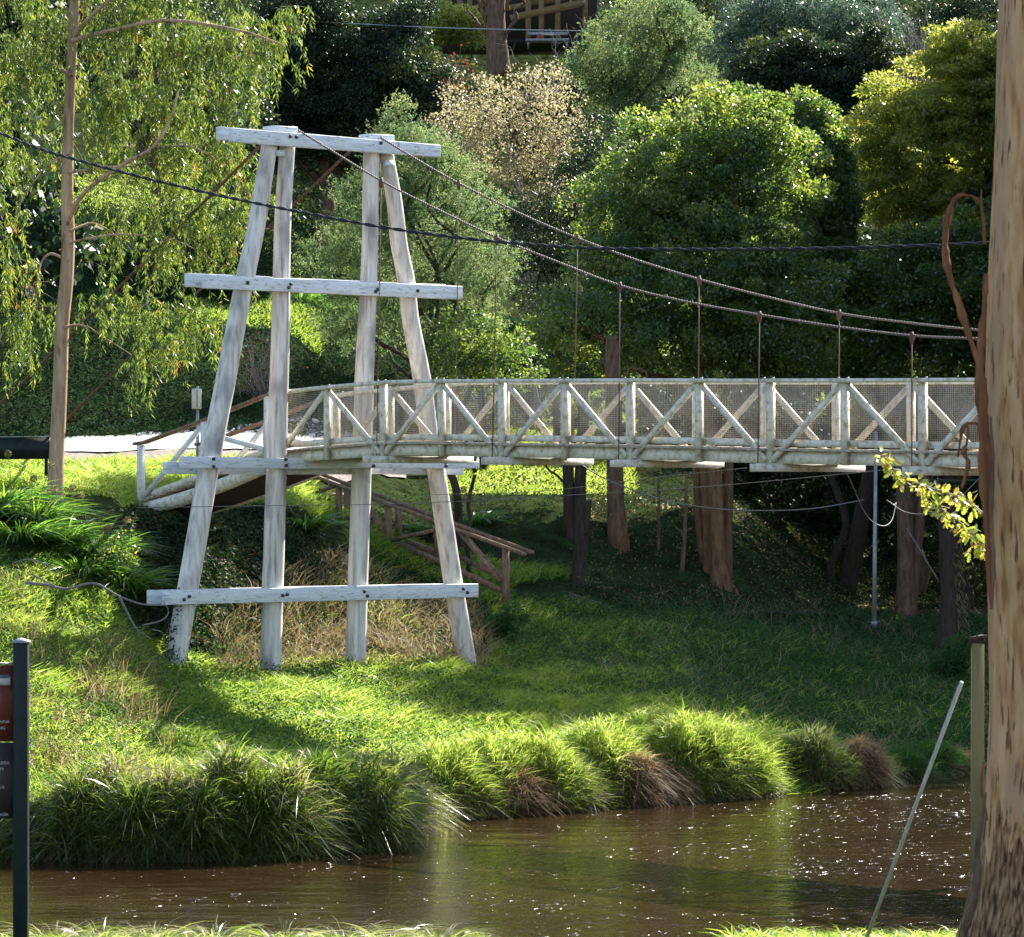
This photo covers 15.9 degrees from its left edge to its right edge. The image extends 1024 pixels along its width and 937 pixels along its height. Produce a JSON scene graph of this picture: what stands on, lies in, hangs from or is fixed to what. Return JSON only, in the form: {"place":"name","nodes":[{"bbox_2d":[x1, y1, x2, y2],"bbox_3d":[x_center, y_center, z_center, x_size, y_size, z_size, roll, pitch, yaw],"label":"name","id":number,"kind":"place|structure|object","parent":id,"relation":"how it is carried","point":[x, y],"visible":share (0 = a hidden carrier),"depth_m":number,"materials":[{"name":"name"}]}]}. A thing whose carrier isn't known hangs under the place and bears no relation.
{"place":"outdoors","nodes":[
{"label":"outdoors","id":0,"kind":"place"},
{"bbox_2d":[65,416,497,459],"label":"road","id":1,"kind":"structure","parent":0,"point":[178,440],"depth_m":89.28,"materials":[{"name":"grey asphalt"}]},
{"bbox_2d":[0,921,958,936],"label":"grass","id":2,"kind":"structure","parent":0,"point":[759,933],"depth_m":27.07,"materials":[{"name":"green plant"}]},
{"bbox_2d":[0,769,985,936],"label":"river","id":3,"kind":"structure","parent":0,"point":[820,860],"depth_m":52.01,"materials":[{"name":"liquid"}]},
{"bbox_2d":[0,132,989,250],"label":"power cable","id":4,"kind":"object","parent":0,"point":[893,246],"visible":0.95,"depth_m":44.87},
{"bbox_2d":[0,0,997,862],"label":"ground","id":5,"kind":"structure","parent":0,"point":[740,578],"depth_m":95.58,"materials":[{"name":"soil"}]},
{"bbox_2d":[0,638,30,936],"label":"information sign","id":6,"kind":"object","parent":5,"relation":"on","point":[14,740],"visible":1,"depth_m":23.95,"materials":[{"name":"black metal"}]},
{"bbox_2d":[0,436,49,479],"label":"guardrail","id":7,"kind":"object","parent":5,"relation":"on","point":[31,447],"visible":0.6,"depth_m":77.49,"materials":[{"name":"black metal"}]},
{"bbox_2d":[0,449,80,510],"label":"agapanthus","id":8,"kind":"object","parent":5,"relation":"on","point":[35,494],"visible":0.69,"depth_m":72.68,"materials":[{"name":"green plant"}]},
{"bbox_2d":[0,772,92,863],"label":"grass tussock","id":9,"kind":"object","parent":5,"relation":"on","point":[35,799],"depth_m":54.82,"materials":[{"name":"plant"}]},
{"bbox_2d":[0,474,96,546],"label":"agapanthus","id":10,"kind":"object","parent":5,"relation":"on","point":[35,533],"visible":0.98,"depth_m":71.04,"materials":[{"name":"green plant"}]},
{"bbox_2d":[0,0,107,312],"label":"tree foliage","id":11,"kind":"object","parent":5,"relation":"on","point":[44,238],"visible":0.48,"depth_m":96.12,"materials":[{"name":"green plant"}]},
{"bbox_2d":[0,461,118,526],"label":"agapanthus","id":12,"kind":"object","parent":5,"relation":"on","point":[44,514],"visible":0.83,"depth_m":72.19,"materials":[{"name":"green plant"}]},
{"bbox_2d":[5,483,135,549],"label":"agapanthus","id":13,"kind":"object","parent":5,"relation":"on","point":[93,531],"visible":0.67,"depth_m":71.94,"materials":[{"name":"green plant"}]},
{"bbox_2d":[1,755,159,867],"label":"grass tussock","id":14,"kind":"object","parent":5,"relation":"on","point":[65,801],"depth_m":54.52,"materials":[{"name":"plant"}]},
{"bbox_2d":[13,559,168,645],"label":"dead branch","id":15,"kind":"object","parent":5,"relation":"on","point":[51,585],"visible":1,"depth_m":68.47,"materials":[{"name":"brown wood"}]},
{"bbox_2d":[19,516,165,582],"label":"agapanthus","id":16,"kind":"object","parent":5,"relation":"on","point":[76,567],"visible":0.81,"depth_m":70.68,"materials":[{"name":"green plant"}]},
{"bbox_2d":[15,605,186,775],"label":"seeding docks","id":17,"kind":"object","parent":5,"relation":"on","point":[58,755],"visible":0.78,"depth_m":63.10,"materials":[{"name":"green plant"}]},
{"bbox_2d":[39,738,168,863],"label":"grass tussock","id":18,"kind":"object","parent":5,"relation":"on","point":[110,761],"depth_m":55.17,"materials":[{"name":"plant"}]},
{"bbox_2d":[37,491,179,564],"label":"agapanthus","id":19,"kind":"object","parent":5,"relation":"on","point":[84,547],"visible":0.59,"depth_m":71.87,"materials":[{"name":"green plant"}]},
{"bbox_2d":[78,528,144,605],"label":"ivy bush","id":20,"kind":"object","parent":5,"relation":"on","point":[104,557],"visible":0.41,"depth_m":70.98,"materials":[{"name":"green plant"}]},
{"bbox_2d":[56,523,179,598],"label":"agapanthus","id":21,"kind":"object","parent":5,"relation":"on","point":[139,584],"visible":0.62,"depth_m":71.02,"materials":[{"name":"green plant"}]},
{"bbox_2d":[42,765,213,868],"bbox_3d":[-5.716,5.342,54.687,2.776,1.877,3.095,0,0,-41],"label":"grass tussock","id":22,"kind":"object","parent":5,"relation":"on","point":[122,818],"depth_m":54.27,"materials":[{"name":"plant"}]},
{"bbox_2d":[7,0,281,273],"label":"roadside tree","id":23,"kind":"object","parent":5,"relation":"on","point":[263,111],"visible":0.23,"depth_m":111.78,"materials":[{"name":"green plant"}]},
{"bbox_2d":[0,0,315,502],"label":"weeping gum tree","id":24,"kind":"object","parent":5,"relation":"on","point":[73,25],"visible":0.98,"depth_m":73.92,"materials":[{"name":"green plant"}]},
{"bbox_2d":[73,753,254,864],"bbox_3d":[-5.131,5.255,55.137,3.076,2.019,3.196,0,0,0],"label":"grass tussock","id":25,"kind":"object","parent":5,"relation":"on","point":[166,778],"depth_m":54.59,"materials":[{"name":"plant"}]},
{"bbox_2d":[7,151,356,330],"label":"tree","id":26,"kind":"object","parent":5,"relation":"on","point":[114,194],"depth_m":122.64,"materials":[{"name":"green plant"}]},
{"bbox_2d":[107,758,276,865],"bbox_3d":[-4.765,5.378,54.801,2.872,2.127,2.912,0,0,0],"label":"grass tussock","id":27,"kind":"object","parent":5,"relation":"on","point":[207,807],"depth_m":54.33,"materials":[{"name":"plant"}]},
{"bbox_2d":[93,501,348,656],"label":"ivy","id":28,"kind":"object","parent":5,"relation":"on","point":[173,518],"visible":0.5,"depth_m":74.48,"materials":[{"name":"green plant"}]},
{"bbox_2d":[132,393,335,513],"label":"approach ramp","id":29,"kind":"structure","parent":5,"relation":"on","point":[237,489],"depth_m":74.23,"materials":[{"name":"white paint"}]},
{"bbox_2d":[64,448,405,483],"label":"road verge","id":30,"kind":"structure","parent":5,"relation":"on","point":[160,452],"depth_m":86.05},
{"bbox_2d":[166,727,313,862],"bbox_3d":[-4.311,5.314,55.191,3.251,2.802,3.075,0,0,0],"label":"grass tussock","id":31,"kind":"object","parent":5,"relation":"on","point":[221,762],"depth_m":55.06,"materials":[{"name":"plant"}]},
{"bbox_2d":[182,295,325,355],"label":"terrace grass","id":32,"kind":"structure","parent":5,"relation":"on","point":[296,315],"depth_m":104.75,"materials":[{"name":"green plant"}]},
{"bbox_2d":[0,542,515,753],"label":"dry stalks","id":33,"kind":"object","parent":5,"relation":"on","point":[390,637],"visible":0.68,"depth_m":74.39,"materials":[{"name":"plant"}]},
{"bbox_2d":[181,755,350,864],"bbox_3d":[-3.741,5.317,54.931,2.984,2.168,2.828,0,0,37],"label":"grass tussock","id":34,"kind":"object","parent":5,"relation":"on","point":[246,791],"depth_m":54.66,"materials":[{"name":"plant"}]},
{"bbox_2d":[0,200,535,437],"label":"roadside weeds","id":35,"kind":"object","parent":5,"relation":"on","point":[48,290],"visible":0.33,"depth_m":100.45,"materials":[{"name":"green plant"}]},
{"bbox_2d":[236,319,307,402],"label":"bush","id":36,"kind":"object","parent":5,"relation":"on","point":[254,374],"visible":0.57,"depth_m":95.99,"materials":[{"name":"green plant"}]},
{"bbox_2d":[217,739,381,862],"bbox_3d":[-3.553,5.209,55.207,3.368,2.266,3.041,0,0,0],"label":"grass tussock","id":37,"kind":"object","parent":5,"relation":"on","point":[305,786],"depth_m":55.03,"materials":[{"name":"plant"}]},
{"bbox_2d":[147,125,478,671],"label":"bridge tower","id":38,"kind":"structure","parent":5,"relation":"on","point":[276,466],"depth_m":71.24,"materials":[{"name":"white wood"}]},
{"bbox_2d":[0,145,260,405],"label":"stay rod","id":39,"kind":"object","parent":38,"relation":"attached to","point":[224,181],"visible":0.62,"depth_m":75.74,"materials":[{"name":"metal"}]},
{"bbox_2d":[43,151,351,460],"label":"stay rod","id":40,"kind":"object","parent":38,"relation":"attached to","point":[322,177],"visible":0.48,"depth_m":77.45,"materials":[{"name":"metal"}]},
{"bbox_2d":[291,125,976,465],"bbox_3d":[2.573,-3.359,63.202,0.169,6.792,21.712,0,0,-40],"label":"suspension cable","id":41,"kind":"object","parent":38,"relation":"attached to","point":[911,335],"visible":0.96,"depth_m":64.02,"materials":[{"name":"metal"}]},
{"bbox_2d":[267,377,978,475],"bbox_3d":[4.334,-0.731,62.501,2.599,1.967,26.350,0,0,-40],"label":"footbridge","id":42,"kind":"object","parent":41,"relation":"hanging from","point":[843,454],"visible":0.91,"depth_m":64.06,"materials":[{"name":"paint"}]},
{"bbox_2d":[374,133,977,443],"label":"suspension cable","id":43,"kind":"object","parent":38,"relation":"attached to","point":[839,313],"visible":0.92,"depth_m":66.42,"materials":[{"name":"metal"}]},
{"bbox_2d":[269,732,412,860],"bbox_3d":[-3.006,5.150,56.092,3.091,2.247,3.262,0,0,0],"label":"grass tussock","id":44,"kind":"object","parent":5,"relation":"on","point":[326,761],"depth_m":55.88,"materials":[{"name":"plant"}]},
{"bbox_2d":[212,537,489,662],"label":"dry bank weeds","id":45,"kind":"object","parent":5,"relation":"on","point":[375,617],"visible":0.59,"depth_m":75.84,"materials":[{"name":"plant"}]},
{"bbox_2d":[235,0,473,277],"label":"dark tree","id":46,"kind":"object","parent":5,"relation":"on","point":[374,62],"visible":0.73,"depth_m":117.31,"materials":[{"name":"green plant"}]},
{"bbox_2d":[307,738,453,854],"bbox_3d":[-2.448,5.244,56.752,3.421,2.253,3.219,0,0,0],"label":"grass tussock","id":47,"kind":"object","parent":5,"relation":"on","point":[403,820],"depth_m":56.30,"materials":[{"name":"plant"}]},
{"bbox_2d":[344,744,471,837],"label":"grass tussock","id":48,"kind":"object","parent":5,"relation":"on","point":[414,778],"depth_m":58.69,"materials":[{"name":"plant"}]},
{"bbox_2d":[290,87,531,555],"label":"wattle tree","id":49,"kind":"object","parent":5,"relation":"on","point":[448,161],"visible":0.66,"depth_m":83.77,"materials":[{"name":"green plant"}]},
{"bbox_2d":[315,476,526,605],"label":"stair railing","id":50,"kind":"object","parent":5,"relation":"on","point":[462,533],"visible":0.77,"depth_m":80.76,"materials":[{"name":"brown wood"}]},
{"bbox_2d":[321,475,534,578],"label":"stair railing","id":51,"kind":"object","parent":5,"relation":"on","point":[398,526],"visible":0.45,"depth_m":82.19,"materials":[{"name":"brown wood"}]},
{"bbox_2d":[396,0,485,207],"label":"sunny bush","id":52,"kind":"object","parent":5,"relation":"on","point":[460,17],"visible":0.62,"depth_m":132.82,"materials":[{"name":"green plant"}]},
{"bbox_2d":[395,727,524,821],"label":"grass tussock","id":53,"kind":"object","parent":5,"relation":"on","point":[447,764],"depth_m":61.35,"materials":[{"name":"plant"}]},
{"bbox_2d":[426,303,549,572],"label":"tree","id":54,"kind":"object","parent":5,"relation":"on","point":[469,359],"visible":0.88,"depth_m":81.85,"materials":[{"name":"green plant"}]},
{"bbox_2d":[442,766,533,819],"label":"grass tussock","id":55,"kind":"object","parent":5,"relation":"on","point":[494,807],"depth_m":61.47,"materials":[{"name":"plant"}]},
{"bbox_2d":[0,449,988,860],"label":"bank grass","id":56,"kind":"structure","parent":5,"relation":"on","point":[530,703],"depth_m":68.88,"materials":[{"name":"green plant"}]},
{"bbox_2d":[467,0,524,77],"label":"brown trunk tree","id":57,"kind":"object","parent":5,"relation":"on","point":[497,53],"visible":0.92,"depth_m":129.78,"materials":[{"name":"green plant"}]},
{"bbox_2d":[446,721,565,816],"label":"grass tussock","id":58,"kind":"object","parent":5,"relation":"on","point":[498,752],"depth_m":62.41,"materials":[{"name":"plant"}]},
{"bbox_2d":[481,600,530,644],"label":"leafy bush","id":59,"kind":"object","parent":5,"relation":"on","point":[504,617],"visible":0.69,"depth_m":76.84,"materials":[{"name":"green plant"}]},
{"bbox_2d":[414,58,602,434],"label":"autumn tree","id":60,"kind":"object","parent":5,"relation":"on","point":[490,115],"visible":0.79,"depth_m":103.90,"materials":[{"name":"beige plant"}]},
{"bbox_2d":[33,0,997,561],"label":"undergrowth","id":61,"kind":"object","parent":5,"relation":"on","point":[303,204],"visible":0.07,"depth_m":123.96,"materials":[{"name":"green plant"}]},
{"bbox_2d":[442,0,596,54],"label":"hillside house","id":62,"kind":"structure","parent":5,"relation":"on","point":[545,14],"depth_m":141.14,"materials":[{"name":"brown wood"}]},
{"bbox_2d":[491,759,574,816],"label":"grass tussock","id":63,"kind":"object","parent":5,"relation":"on","point":[535,793],"depth_m":61.99,"materials":[{"name":"brown plant"}]},
{"bbox_2d":[446,360,639,494],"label":"glade grass","id":64,"kind":"structure","parent":5,"relation":"on","point":[532,485],"depth_m":92.91,"materials":[{"name":"green plant"}]},
{"bbox_2d":[472,103,632,434],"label":"leggy shrub","id":65,"kind":"object","parent":5,"relation":"on","point":[545,213],"visible":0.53,"depth_m":100.74,"materials":[{"name":"green plant"}]},
{"bbox_2d":[506,721,608,814],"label":"grass tussock","id":66,"kind":"object","parent":5,"relation":"on","point":[552,749],"depth_m":62.70,"materials":[{"name":"plant"}]},
{"bbox_2d":[545,385,588,542],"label":"bare stemmed tree","id":67,"kind":"object","parent":5,"relation":"on","point":[570,502],"visible":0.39,"depth_m":86.38,"materials":[{"name":"brown plant"}]},
{"bbox_2d":[568,499,597,586],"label":"bare stemmed tree","id":68,"kind":"object","parent":5,"relation":"on","point":[583,530],"visible":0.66,"depth_m":83.37,"materials":[{"name":"brown plant"}]},
{"bbox_2d":[547,746,628,812],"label":"grass tussock","id":69,"kind":"object","parent":5,"relation":"on","point":[600,782],"depth_m":62.97,"materials":[{"name":"plant"}]},
{"bbox_2d":[555,708,661,808],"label":"grass tussock","id":70,"kind":"object","parent":5,"relation":"on","point":[598,739],"depth_m":63.97,"materials":[{"name":"plant"}]},
{"bbox_2d":[607,509,629,554],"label":"trunk foot","id":71,"kind":"object","parent":5,"relation":"on","point":[618,533],"visible":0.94,"depth_m":87.21},
{"bbox_2d":[605,336,652,528],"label":"bare stemmed tree","id":72,"kind":"object","parent":5,"relation":"on","point":[615,503],"visible":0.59,"depth_m":87.84,"materials":[{"name":"brown plant"}]},
{"bbox_2d":[544,0,728,371],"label":"wattle tree","id":73,"kind":"object","parent":5,"relation":"on","point":[617,82],"visible":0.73,"depth_m":111.58,"materials":[{"name":"green plant"}]},
{"bbox_2d":[605,744,692,807],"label":"grass tussock","id":74,"kind":"object","parent":5,"relation":"on","point":[653,776],"depth_m":63.83,"materials":[{"name":"brown plant"}]},
{"bbox_2d":[329,460,987,624],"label":"slope weeds","id":75,"kind":"object","parent":5,"relation":"on","point":[749,541],"visible":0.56,"depth_m":90.29,"materials":[{"name":"green plant"}]},
{"bbox_2d":[639,756,707,805],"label":"grass tussock","id":76,"kind":"object","parent":5,"relation":"on","point":[670,769],"depth_m":64.30,"materials":[{"name":"brown plant"}]},
{"bbox_2d":[514,78,851,435],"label":"round tree","id":77,"kind":"object","parent":5,"relation":"on","point":[693,181],"visible":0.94,"depth_m":90.73,"materials":[{"name":"green plant"}]},
{"bbox_2d":[638,699,752,801],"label":"grass tussock","id":78,"kind":"object","parent":5,"relation":"on","point":[678,736],"depth_m":65.00,"materials":[{"name":"plant"}]},
{"bbox_2d":[690,431,740,595],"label":"bare stemmed tree","id":79,"kind":"object","parent":5,"relation":"on","point":[714,536],"visible":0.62,"depth_m":87.08,"materials":[{"name":"beige plant"}]},
{"bbox_2d":[674,710,782,800],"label":"grass tussock","id":80,"kind":"object","parent":5,"relation":"on","point":[738,751],"depth_m":65.24,"materials":[{"name":"plant"}]},
{"bbox_2d":[469,557,988,778],"bbox_3d":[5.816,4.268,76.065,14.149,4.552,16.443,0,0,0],"label":"shaded grass","id":81,"kind":"structure","parent":5,"relation":"on","point":[831,689],"depth_m":76.85,"materials":[{"name":"green plant"}]},
{"bbox_2d":[725,727,804,798],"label":"grass tussock","id":82,"kind":"object","parent":5,"relation":"on","point":[770,763],"depth_m":65.70,"materials":[{"name":"plant"}]},
{"bbox_2d":[588,385,969,538],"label":"bush","id":83,"kind":"object","parent":5,"relation":"on","point":[807,495],"visible":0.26,"depth_m":98.85,"materials":[{"name":"green plant"}]},
{"bbox_2d":[570,495,987,631],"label":"leaf litter","id":84,"kind":"object","parent":5,"relation":"on","point":[813,606],"visible":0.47,"depth_m":90.51,"materials":[{"name":"plant"}]},
{"bbox_2d":[570,0,997,218],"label":"backdrop tree","id":85,"kind":"object","parent":5,"relation":"on","point":[953,9],"visible":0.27,"depth_m":131.47,"materials":[{"name":"green plant"}]},
{"bbox_2d":[695,0,916,75],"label":"blue tree","id":86,"kind":"object","parent":5,"relation":"on","point":[825,27],"visible":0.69,"depth_m":127.66,"materials":[{"name":"green plant"}]},
{"bbox_2d":[714,22,914,400],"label":"slope tree","id":87,"kind":"object","parent":5,"relation":"on","point":[829,71],"visible":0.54,"depth_m":111.36,"materials":[{"name":"green plant"}]},
{"bbox_2d":[777,83,868,584],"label":"slender tree","id":88,"kind":"object","parent":5,"relation":"on","point":[839,217],"visible":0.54,"depth_m":94.52,"materials":[{"name":"green plant"}]},
{"bbox_2d":[775,718,873,791],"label":"grass tussock","id":89,"kind":"object","parent":5,"relation":"on","point":[817,748],"depth_m":67.09,"materials":[{"name":"plant"}]},
{"bbox_2d":[714,222,981,508],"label":"dense tree","id":90,"kind":"object","parent":5,"relation":"on","point":[821,387],"visible":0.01,"depth_m":106.42,"materials":[{"name":"green plant"}]},
{"bbox_2d":[837,431,885,593],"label":"bare stemmed tree","id":91,"kind":"object","parent":5,"relation":"on","point":[850,571],"visible":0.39,"depth_m":95.79,"materials":[{"name":"brown plant"}]},
{"bbox_2d":[835,731,908,789],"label":"grass tussock","id":92,"kind":"object","parent":5,"relation":"on","point":[870,754],"depth_m":67.64,"materials":[{"name":"brown plant"}]},
{"bbox_2d":[871,431,877,626],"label":"grey pole","id":93,"kind":"object","parent":5,"relation":"on","point":[874,622],"visible":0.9,"depth_m":85.96,"materials":[{"name":"grey metal"}]},
{"bbox_2d":[807,195,991,611],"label":"shadowed tree","id":94,"kind":"object","parent":5,"relation":"on","point":[886,288],"visible":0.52,"depth_m":93.28,"materials":[{"name":"green plant"}]},
{"bbox_2d":[852,0,957,88],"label":"bare shrub","id":95,"kind":"object","parent":5,"relation":"on","point":[914,77],"visible":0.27,"depth_m":117.83,"materials":[{"name":"brown plant"}]},
{"bbox_2d":[893,448,931,617],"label":"bare stemmed tree","id":96,"kind":"object","parent":5,"relation":"on","point":[909,557],"visible":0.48,"depth_m":91.83,"materials":[{"name":"brown plant"}]},
{"bbox_2d":[865,681,963,936],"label":"leaning pole","id":97,"kind":"object","parent":5,"relation":"on","point":[918,797],"visible":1,"depth_m":22.58,"materials":[{"name":"grey metal"}]},
{"bbox_2d":[877,739,951,782],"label":"grass tussock","id":98,"kind":"object","parent":5,"relation":"on","point":[914,760],"depth_m":69.10,"materials":[{"name":"plant"}]},
{"bbox_2d":[833,17,996,595],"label":"yellow tree","id":99,"kind":"object","parent":5,"relation":"on","point":[934,184],"visible":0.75,"depth_m":97.34,"materials":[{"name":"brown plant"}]},
{"bbox_2d":[873,445,984,562],"bbox_3d":[3.092,1.683,25.845,1.399,3.691,0.360,0,0,-25],"label":"oak sapling","id":100,"kind":"object","parent":5,"relation":"on","point":[923,484],"visible":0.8,"depth_m":25.82,"materials":[{"name":"yellow plant"}]},
{"bbox_2d":[888,479,978,652],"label":"tree","id":101,"kind":"object","parent":5,"relation":"on","point":[948,622],"visible":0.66,"depth_m":83.81,"materials":[{"name":"plant"}]},
{"bbox_2d":[901,733,970,776],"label":"grass tussock","id":102,"kind":"object","parent":5,"relation":"on","point":[951,756],"depth_m":70.33,"materials":[{"name":"plant"}]},
{"bbox_2d":[927,632,973,680],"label":"edge bush","id":103,"kind":"object","parent":5,"relation":"on","point":[951,666],"visible":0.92,"depth_m":79.83,"materials":[{"name":"green plant"}]},
{"bbox_2d":[969,632,986,877],"bbox_3d":[2.751,1.920,21.602,0.106,1.908,0.088,0,0,0],"label":"broken post","id":104,"kind":"object","parent":5,"relation":"on","point":[977,702],"visible":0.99,"depth_m":21.56,"materials":[{"name":"brown wood"}]},
{"bbox_2d":[942,0,1023,936],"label":"gum tree","id":105,"kind":"object","parent":5,"relation":"on","point":[994,906],"visible":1,"depth_m":19.76,"materials":[{"name":"brown plant"}]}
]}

